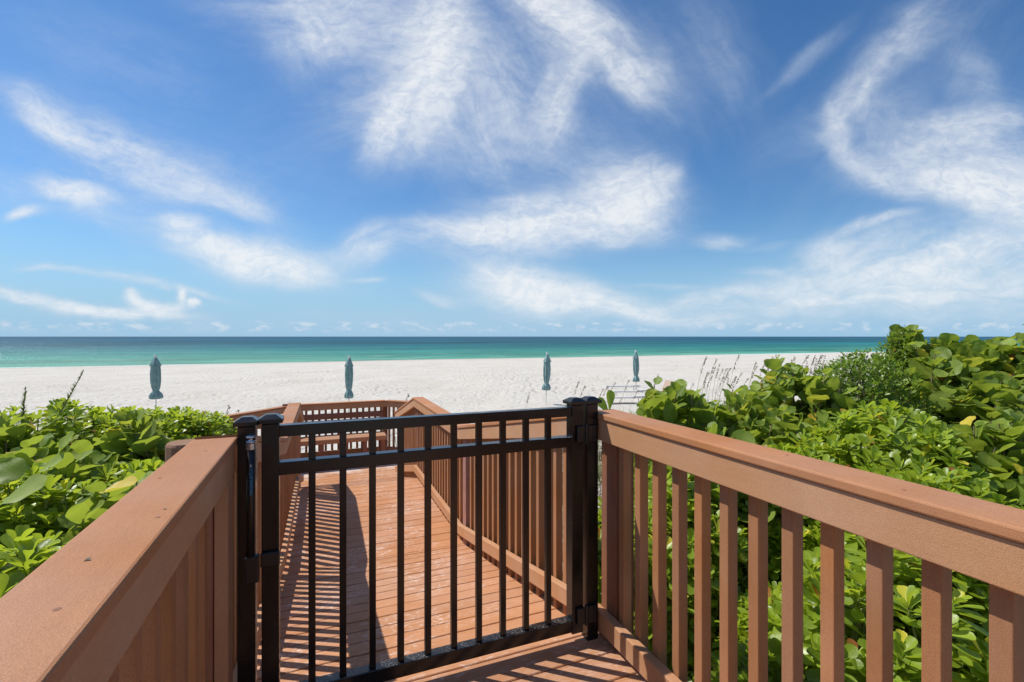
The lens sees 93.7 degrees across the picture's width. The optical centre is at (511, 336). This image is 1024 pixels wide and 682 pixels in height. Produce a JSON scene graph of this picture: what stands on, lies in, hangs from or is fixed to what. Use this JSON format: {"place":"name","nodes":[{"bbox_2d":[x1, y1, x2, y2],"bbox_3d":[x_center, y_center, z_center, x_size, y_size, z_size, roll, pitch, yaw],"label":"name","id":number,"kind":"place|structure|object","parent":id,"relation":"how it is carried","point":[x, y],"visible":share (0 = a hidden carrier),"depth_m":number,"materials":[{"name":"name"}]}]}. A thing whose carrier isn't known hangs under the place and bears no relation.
{"place":"outdoors","nodes":[
{"label":"outdoors","id":0,"kind":"place"},
{"bbox_2d":[301,464,396,486],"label":"platform path","id":1,"kind":"structure","parent":0,"point":[353,474],"depth_m":7.47,"materials":[{"name":"brown wood"}]},
{"bbox_2d":[222,406,286,435],"bbox_3d":[-4.103,1.675,7.361,0.398,1.001,1.684,0,0,10],"label":"railing","id":2,"kind":"object","parent":1,"relation":"on","point":[262,412],"visible":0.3,"depth_m":7.61,"materials":[{"name":"paint"}]},
{"bbox_2d":[301,410,386,455],"bbox_3d":[-2.951,1.748,8.152,1.535,0.823,0.532,0,0,-22],"label":"bench","id":3,"kind":"object","parent":1,"relation":"on","point":[362,438],"visible":0.43,"depth_m":8.20,"materials":[{"name":"brown wood"}]},
{"bbox_2d":[301,400,387,457],"bbox_3d":[-3.069,2.105,8.517,1.690,1.890,0.208,0,0,-22],"label":"railing","id":4,"kind":"object","parent":1,"relation":"on","point":[338,406],"visible":0.35,"depth_m":8.46,"materials":[{"name":"paint"}]},
{"bbox_2d":[385,400,407,450],"bbox_3d":[-1.675,1.661,8.329,0.427,1.001,1.526,0,0,-42],"label":"railing","id":5,"kind":"object","parent":1,"relation":"on","point":[397,404],"visible":0.16,"depth_m":8.70,"materials":[{"name":"paint"}]},
{"bbox_2d":[0,352,882,510],"bbox_3d":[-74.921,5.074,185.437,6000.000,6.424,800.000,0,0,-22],"label":"beach","id":6,"kind":"structure","parent":0,"point":[466,385],"depth_m":34.99,"materials":[{"name":"white sand"}]},
{"bbox_2d":[0,525,63,597],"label":"naupaka shrub","id":7,"kind":"object","parent":6,"relation":"on","point":[36,550],"visible":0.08,"depth_m":1.60,"materials":[{"name":"green plant"}]},
{"bbox_2d":[0,410,78,453],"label":"sea grape shrub","id":8,"kind":"object","parent":6,"relation":"on","point":[12,433],"visible":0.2,"depth_m":3.83,"materials":[{"name":"green plant"}]},
{"bbox_2d":[0,462,109,572],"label":"naupaka shrub","id":9,"kind":"object","parent":6,"relation":"on","point":[44,514],"visible":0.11,"depth_m":2.55,"materials":[{"name":"green plant"}]},
{"bbox_2d":[3,398,115,453],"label":"naupaka shrub","id":10,"kind":"object","parent":6,"relation":"on","point":[78,423],"visible":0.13,"depth_m":4.31,"materials":[{"name":"green plant"}]},
{"bbox_2d":[17,387,28,427],"bbox_3d":[-4.080,0.687,3.996,0.094,0.544,0.100,0,0,34],"label":"grass spike","id":11,"kind":"object","parent":10,"relation":"on","point":[23,405],"depth_m":4.00,"materials":[{"name":"green plant"}]},
{"bbox_2d":[56,370,83,420],"bbox_3d":[-4.007,0.608,4.307,0.341,0.625,0.108,0,0,-11],"label":"grass spike","id":12,"kind":"object","parent":10,"relation":"on","point":[65,401],"depth_m":4.30,"materials":[{"name":"green plant"}]},
{"bbox_2d":[0,431,125,529],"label":"sea grape shrub","id":13,"kind":"object","parent":6,"relation":"on","point":[83,458],"visible":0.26,"depth_m":2.92,"materials":[{"name":"green plant"}]},
{"bbox_2d":[0,461,156,529],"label":"naupaka shrub","id":14,"kind":"object","parent":6,"relation":"on","point":[97,474],"visible":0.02,"depth_m":3.09,"materials":[{"name":"green plant"}]},
{"bbox_2d":[57,471,153,545],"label":"sea grape shrub","id":15,"kind":"object","parent":6,"relation":"on","point":[78,517],"visible":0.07,"depth_m":2.32,"materials":[{"name":"green plant"}]},
{"bbox_2d":[54,404,202,463],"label":"naupaka shrub","id":16,"kind":"object","parent":6,"relation":"on","point":[99,410],"visible":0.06,"depth_m":4.93,"materials":[{"name":"green plant"}]},
{"bbox_2d":[92,409,173,468],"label":"sea grape shrub","id":17,"kind":"object","parent":6,"relation":"on","point":[140,436],"visible":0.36,"depth_m":3.63,"materials":[{"name":"green plant"}]},
{"bbox_2d":[109,457,164,483],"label":"naupaka shrub","id":18,"kind":"object","parent":6,"relation":"on","point":[152,464],"visible":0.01,"depth_m":2.92,"materials":[{"name":"green plant"}]},
{"bbox_2d":[148,354,162,406],"bbox_3d":[-14.025,1.922,18.886,0.472,2.433,0.458,-1,0,-22],"label":"beach umbrella","id":19,"kind":"object","parent":6,"relation":"on","point":[155,377],"visible":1,"depth_m":18.80,"materials":[{"name":"teal fabric"}]},
{"bbox_2d":[165,439,194,461],"bbox_3d":[-1.225,1.673,1.800,0.126,2.554,0.126,0,0,-22],"label":"piling","id":20,"kind":"object","parent":6,"relation":"on","point":[172,448],"visible":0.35,"depth_m":1.75,"materials":[{"name":"brown wood"}]},
{"bbox_2d":[156,406,232,440],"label":"naupaka shrub","id":21,"kind":"object","parent":6,"relation":"on","point":[187,418],"visible":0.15,"depth_m":5.12,"materials":[{"name":"green plant"}]},
{"bbox_2d":[200,410,237,434],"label":"naupaka shrub","id":22,"kind":"object","parent":6,"relation":"on","point":[224,417],"visible":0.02,"depth_m":6.05,"materials":[{"name":"green plant"}]},
{"bbox_2d":[344,355,353,411],"bbox_3d":[-6.626,1.948,19.501,0.377,2.389,0.387,0,0,-22],"label":"beach umbrella","id":23,"kind":"object","parent":6,"relation":"on","point":[348,366],"visible":1,"depth_m":19.41,"materials":[{"name":"teal fabric"}]},
{"bbox_2d":[542,352,550,397],"bbox_3d":[1.593,1.910,22.013,0.435,2.410,0.412,2,-1,-22],"label":"beach umbrella","id":24,"kind":"object","parent":6,"relation":"on","point":[546,372],"visible":1,"depth_m":21.92,"materials":[{"name":"teal fabric"}]},
{"bbox_2d":[605,384,639,390],"bbox_3d":[6.321,2.944,27.502,1.929,0.381,0.625,0,0,3],"label":"beach lounger","id":25,"kind":"object","parent":6,"relation":"on","point":[635,385],"visible":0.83,"depth_m":27.24,"materials":[{"name":"plastic"}]},
{"bbox_2d":[605,394,644,402],"bbox_3d":[5.473,3.005,23.003,1.929,0.381,0.625,0,0,-4],"label":"beach lounger","id":26,"kind":"object","parent":6,"relation":"on","point":[637,396],"visible":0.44,"depth_m":22.97,"materials":[{"name":"plastic"}]},
{"bbox_2d":[612,388,647,392],"bbox_3d":[6.229,2.958,25.203,1.926,0.416,0.625,0,0,-2],"label":"beach lounger","id":27,"kind":"object","parent":6,"relation":"on","point":[642,390],"visible":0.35,"depth_m":25.11,"materials":[{"name":"plastic"}]},
{"bbox_2d":[633,350,639,381],"bbox_3d":[6.841,1.956,26.503,0.401,2.427,0.396,-1,0,-22],"label":"beach umbrella","id":28,"kind":"object","parent":6,"relation":"on","point":[636,367],"visible":1,"depth_m":26.39,"materials":[{"name":"teal fabric"}]},
{"bbox_2d":[639,380,672,398],"bbox_3d":[7.359,2.680,24.002,1.900,0.935,0.625,0,0,-20],"label":"beach lounger","id":29,"kind":"object","parent":6,"relation":"on","point":[667,383],"visible":0.18,"depth_m":24.21,"materials":[{"name":"fabric"}]},
{"bbox_2d":[598,465,747,677],"bbox_3d":[0.912,1.729,3.031,1.364,1.790,1.416,0,0,-22],"label":"naupaka shrub","id":30,"kind":"object","parent":6,"relation":"on","point":[715,563],"visible":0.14,"depth_m":2.63,"materials":[{"name":"green plant"}]},
{"bbox_2d":[598,390,614,409],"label":"leaf sprig","id":31,"kind":"object","parent":30,"relation":"on","point":[610,395],"visible":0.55,"depth_m":2.75,"materials":[{"name":"green plant"}]},
{"bbox_2d":[634,377,721,537],"bbox_3d":[1.361,1.475,3.981,0.995,2.253,1.042,0,0,15],"label":"sea grape shrub","id":32,"kind":"object","parent":6,"relation":"on","point":[676,402],"visible":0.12,"depth_m":3.94,"materials":[{"name":"green plant"}]},
{"bbox_2d":[634,421,781,611],"bbox_3d":[1.336,1.602,3.276,0.992,2.031,1.050,0,0,-22],"label":"sea grape shrub","id":33,"kind":"object","parent":6,"relation":"on","point":[744,435],"visible":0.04,"depth_m":3.07,"materials":[{"name":"green plant"}]},
{"bbox_2d":[683,383,815,457],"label":"sea grape shrub","id":34,"kind":"object","parent":6,"relation":"on","point":[768,423],"visible":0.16,"depth_m":4.13,"materials":[{"name":"green plant"}]},
{"bbox_2d":[738,428,865,585],"bbox_3d":[1.941,1.623,3.260,1.425,1.992,1.399,0,0,42],"label":"naupaka shrub","id":35,"kind":"object","parent":6,"relation":"on","point":[811,533],"visible":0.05,"depth_m":2.98,"materials":[{"name":"green plant"}]},
{"bbox_2d":[744,354,861,460],"bbox_3d":[2.693,1.357,4.556,1.266,2.370,1.103,0,0,31],"label":"sea grape shrub","id":36,"kind":"object","parent":6,"relation":"on","point":[816,392],"visible":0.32,"depth_m":4.38,"materials":[{"name":"green plant"}]},
{"bbox_2d":[687,536,988,681],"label":"naupaka shrub","id":37,"kind":"object","parent":6,"relation":"on","point":[906,654],"visible":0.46,"depth_m":1.93,"materials":[{"name":"green plant"}]},
{"bbox_2d":[801,348,940,465],"bbox_3d":[3.326,1.333,4.577,1.274,2.453,1.188,0,0,-22],"label":"leaved shrub","id":38,"kind":"object","parent":6,"relation":"on","point":[879,386],"visible":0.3,"depth_m":4.41,"materials":[{"name":"green plant"}]},
{"bbox_2d":[777,466,988,678],"bbox_3d":[2.153,1.690,2.486,1.514,1.883,1.463,0,0,-22],"label":"naupaka shrub","id":39,"kind":"object","parent":6,"relation":"on","point":[978,589],"visible":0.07,"depth_m":2.19,"materials":[{"name":"green plant"}]},
{"bbox_2d":[859,330,920,399],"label":"leaved shrub","id":40,"kind":"object","parent":6,"relation":"on","point":[893,351],"visible":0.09,"depth_m":5.01,"materials":[{"name":"green plant"}]},
{"bbox_2d":[799,398,1004,525],"bbox_3d":[2.692,1.525,3.463,1.573,2.134,1.597,0,0,-22],"label":"naupaka shrub","id":41,"kind":"object","parent":6,"relation":"on","point":[932,439],"visible":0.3,"depth_m":3.20,"materials":[{"name":"green plant"}]},
{"bbox_2d":[878,324,930,396],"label":"sea grape shrub","id":42,"kind":"object","parent":6,"relation":"on","point":[918,342],"visible":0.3,"depth_m":4.97,"materials":[{"name":"green plant"}]},
{"bbox_2d":[903,333,964,424],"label":"sea grape shrub","id":43,"kind":"object","parent":6,"relation":"on","point":[949,338],"visible":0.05,"depth_m":4.77,"materials":[{"name":"green plant"}]},
{"bbox_2d":[889,339,1020,430],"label":"sea grape shrub","id":44,"kind":"object","parent":6,"relation":"on","point":[951,367],"visible":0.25,"depth_m":4.50,"materials":[{"name":"green plant"}]},
{"bbox_2d":[894,456,1023,631],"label":"naupaka shrub","id":45,"kind":"object","parent":6,"relation":"on","point":[954,479],"visible":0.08,"depth_m":2.71,"materials":[{"name":"green plant"}]},
{"bbox_2d":[914,408,1023,506],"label":"sea grape shrub","id":46,"kind":"object","parent":6,"relation":"on","point":[997,445],"visible":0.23,"depth_m":3.07,"materials":[{"name":"green plant"}]},
{"bbox_2d":[925,324,1023,424],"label":"sea grape shrub","id":47,"kind":"object","parent":6,"relation":"on","point":[999,386],"visible":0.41,"depth_m":4.27,"materials":[{"name":"green plant"}]},
{"bbox_2d":[257,477,646,681],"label":"boardwalk path","id":48,"kind":"structure","parent":0,"point":[570,657],"depth_m":2.69,"materials":[{"name":"brown wood"}]},
{"bbox_2d":[0,437,236,681],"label":"railing","id":49,"kind":"object","parent":48,"relation":"on","point":[144,593],"visible":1,"depth_m":0.81,"materials":[{"name":"paint"}]},
{"bbox_2d":[233,415,259,681],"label":"gate post","id":50,"kind":"object","parent":48,"relation":"on","point":[248,566],"visible":1,"depth_m":1.51,"materials":[{"name":"black metal"}]},
{"bbox_2d":[195,403,303,681],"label":"railing","id":51,"kind":"object","parent":48,"relation":"on","point":[290,448],"visible":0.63,"depth_m":3.26,"materials":[{"name":"paint"}]},
{"bbox_2d":[394,397,611,615],"bbox_3d":[-0.670,1.635,4.739,0.140,2.631,5.710,0,0,-22],"label":"railing","id":52,"kind":"object","parent":48,"relation":"on","point":[440,470],"visible":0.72,"depth_m":3.08,"materials":[{"name":"paint"}]},
{"bbox_2d":[581,396,601,640],"bbox_3d":[0.328,0.757,2.016,0.073,1.010,0.080,0,0,-22],"label":"gate post","id":53,"kind":"object","parent":48,"relation":"on","point":[590,520],"visible":0.94,"depth_m":2.00,"materials":[{"name":"black metal"}]},
{"bbox_2d":[257,397,588,681],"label":"gate","id":54,"kind":"structure","parent":53,"relation":"attached to","point":[572,441],"depth_m":1.75,"materials":[{"name":"black metal"}]},
{"bbox_2d":[598,409,1023,681],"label":"railing","id":55,"kind":"object","parent":48,"relation":"on","point":[942,534],"visible":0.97,"depth_m":1.25,"materials":[{"name":"paint"}]},
{"bbox_2d":[0,337,1019,367],"bbox_3d":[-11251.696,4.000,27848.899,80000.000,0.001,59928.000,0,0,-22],"label":"sea","id":56,"kind":"structure","parent":0,"point":[26,352],"depth_m":160.28,"materials":[{"name":"liquid"}]},
{"bbox_2d":[0,0,1023,336],"label":"sky","id":57,"kind":"structure","parent":0,"point":[169,168],"materials":[{"name":"blue"}]},
{"bbox_2d":[598,411,636,496],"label":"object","id":58,"kind":"structure","parent":0,"point":[600,475],"depth_m":7.66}
]}

